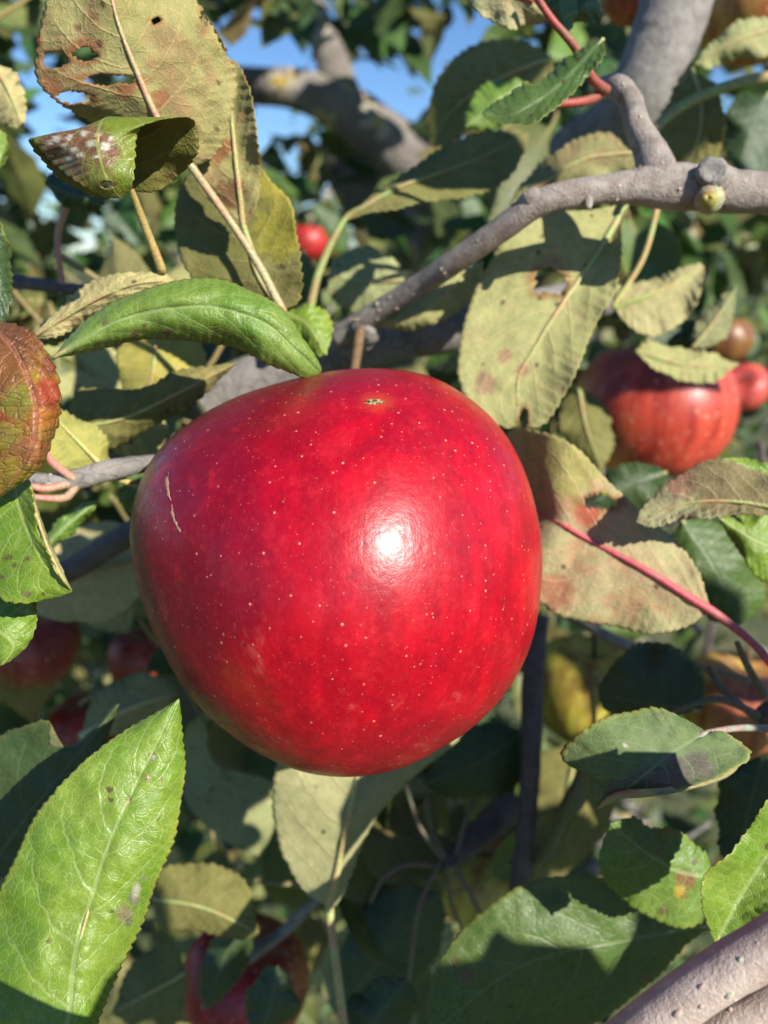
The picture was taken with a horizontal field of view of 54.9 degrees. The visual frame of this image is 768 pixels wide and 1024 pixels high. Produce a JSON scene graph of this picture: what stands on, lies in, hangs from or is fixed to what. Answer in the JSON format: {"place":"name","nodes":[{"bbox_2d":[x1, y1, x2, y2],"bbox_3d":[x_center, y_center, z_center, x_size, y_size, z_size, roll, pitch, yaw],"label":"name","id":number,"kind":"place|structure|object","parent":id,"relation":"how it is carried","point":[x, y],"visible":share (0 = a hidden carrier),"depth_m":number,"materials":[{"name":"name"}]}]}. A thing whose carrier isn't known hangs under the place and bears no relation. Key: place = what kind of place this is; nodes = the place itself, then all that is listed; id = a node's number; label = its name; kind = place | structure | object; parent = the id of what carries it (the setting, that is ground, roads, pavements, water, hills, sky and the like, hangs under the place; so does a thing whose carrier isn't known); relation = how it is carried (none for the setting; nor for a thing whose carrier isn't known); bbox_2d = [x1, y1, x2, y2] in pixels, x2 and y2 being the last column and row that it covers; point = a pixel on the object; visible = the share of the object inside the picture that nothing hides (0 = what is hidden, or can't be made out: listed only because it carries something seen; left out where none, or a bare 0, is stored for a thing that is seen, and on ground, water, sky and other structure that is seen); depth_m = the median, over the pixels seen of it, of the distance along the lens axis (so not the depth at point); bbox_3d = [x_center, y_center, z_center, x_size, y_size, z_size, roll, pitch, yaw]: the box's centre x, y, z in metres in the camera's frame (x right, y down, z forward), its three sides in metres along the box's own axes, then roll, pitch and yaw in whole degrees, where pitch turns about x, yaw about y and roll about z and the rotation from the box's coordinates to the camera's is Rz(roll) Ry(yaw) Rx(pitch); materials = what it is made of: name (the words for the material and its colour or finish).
{"place":"outdoors","nodes":[
{"label":"outdoors","id":0,"kind":"place"},
{"bbox_2d":[1,0,762,252],"label":"sky","id":1,"kind":"structure","parent":0,"point":[389,85],"materials":[{"name":"blue"}]},
{"bbox_2d":[0,253,767,1023],"bbox_3d":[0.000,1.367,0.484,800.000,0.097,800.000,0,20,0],"label":"ground","id":2,"kind":"structure","parent":0,"point":[682,803],"depth_m":2.07,"materials":[{"name":"green plant"}]},
{"bbox_2d":[4,188,81,315],"bbox_3d":[-3.600,-1.797,6.286,2.263,2.116,2.220,0,20,0],"label":"apple tree","id":3,"kind":"object","parent":2,"relation":"on","point":[49,263],"visible":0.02,"depth_m":6.12,"materials":[{"name":"green plant"}]},
{"bbox_2d":[14,87,423,325],"bbox_3d":[-0.997,-1.628,4.981,2.687,2.665,2.427,0,20,0],"label":"apple tree","id":4,"kind":"object","parent":2,"relation":"on","point":[101,238],"visible":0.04,"depth_m":4.48,"materials":[{"name":"green plant"}]},
{"bbox_2d":[0,0,767,1023],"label":"apple tree","id":5,"kind":"object","parent":2,"relation":"on","point":[524,242],"visible":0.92,"depth_m":0.21,"materials":[{"name":"green plant"}]},
{"bbox_2d":[0,615,81,690],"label":"apple","id":6,"kind":"object","parent":5,"relation":"attached to","point":[47,657],"visible":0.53,"depth_m":0.34,"materials":[{"name":"red food"}]},
{"bbox_2d":[48,690,114,747],"bbox_3d":[-0.176,0.127,0.440,0.046,0.044,0.048,0,20,0],"label":"apple","id":7,"kind":"object","parent":5,"relation":"attached to","point":[67,718],"visible":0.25,"depth_m":0.42,"materials":[{"name":"red food"}]},
{"bbox_2d":[107,623,157,679],"bbox_3d":[-0.148,0.090,0.460,0.046,0.043,0.046,0,20,0],"label":"apple","id":8,"kind":"object","parent":5,"relation":"hanging from","point":[131,651],"visible":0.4,"depth_m":0.44,"materials":[{"name":"red food"}]},
{"bbox_2d":[183,912,308,1023],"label":"apple","id":9,"kind":"object","parent":5,"relation":"attached to","point":[287,954],"visible":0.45,"depth_m":0.30,"materials":[{"name":"red food"}]},
{"bbox_2d":[295,219,328,260],"bbox_3d":[-0.076,-0.276,0.749,0.043,0.040,0.043,0,20,0],"label":"apple","id":10,"kind":"object","parent":5,"relation":"attached to","point":[312,240],"visible":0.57,"depth_m":0.73,"materials":[{"name":"red food"}]},
{"bbox_2d":[130,326,542,776],"bbox_3d":[-0.006,0.010,0.175,0.092,0.092,0.099,17,26,39],"label":"apple","id":11,"kind":"object","parent":5,"relation":"attached to","point":[337,573],"visible":1,"depth_m":0.14,"materials":[{"name":"food"}]},
{"bbox_2d":[443,834,509,926],"bbox_3d":[0.053,0.196,0.399,0.053,0.049,0.053,0,20,0],"label":"leaf","id":12,"kind":"object","parent":5,"relation":"attached to","point":[476,868],"visible":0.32,"depth_m":0.38,"materials":[{"name":"green plant"}]},
{"bbox_2d":[543,634,624,741],"bbox_3d":[0.091,0.077,0.329,0.053,0.050,0.055,0,20,0],"label":"apple","id":13,"kind":"object","parent":5,"relation":"attached to","point":[576,666],"visible":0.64,"depth_m":0.31,"materials":[{"name":"yellow food"}]},
{"bbox_2d":[601,0,638,26],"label":"apple","id":14,"kind":"object","parent":5,"relation":"hanging from","point":[622,13],"visible":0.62,"depth_m":0.34,"materials":[{"name":"red food"}]},
{"bbox_2d":[574,347,740,476],"bbox_3d":[0.135,-0.054,0.369,0.078,0.074,0.081,0,20,0],"label":"apple","id":15,"kind":"object","parent":5,"relation":"attached to","point":[670,425],"visible":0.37,"depth_m":0.34,"materials":[{"name":"red food"}]},
{"bbox_2d":[693,319,753,361],"bbox_3d":[0.229,-0.118,0.499,0.039,0.035,0.037,0,20,0],"label":"apple","id":16,"kind":"object","parent":5,"relation":"attached to","point":[736,345],"visible":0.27,"depth_m":0.48,"materials":[{"name":"brown food"}]},
{"bbox_2d":[682,647,767,759],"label":"apple","id":17,"kind":"object","parent":5,"relation":"attached to","point":[712,715],"visible":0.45,"depth_m":0.34,"materials":[{"name":"orange food"}]},
{"bbox_2d":[698,0,767,66],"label":"apple","id":18,"kind":"object","parent":5,"relation":"attached to","point":[724,15],"visible":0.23,"depth_m":0.32,"materials":[{"name":"food"}]},
{"bbox_2d":[731,363,767,411],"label":"apple","id":19,"kind":"object","parent":5,"relation":"attached to","point":[752,380],"visible":0.66,"depth_m":0.61,"materials":[{"name":"red food"}]},
{"bbox_2d":[557,80,767,347],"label":"apple tree","id":20,"kind":"object","parent":2,"relation":"on","point":[693,316],"visible":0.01,"depth_m":5.03,"materials":[{"name":"green plant"}]}
]}

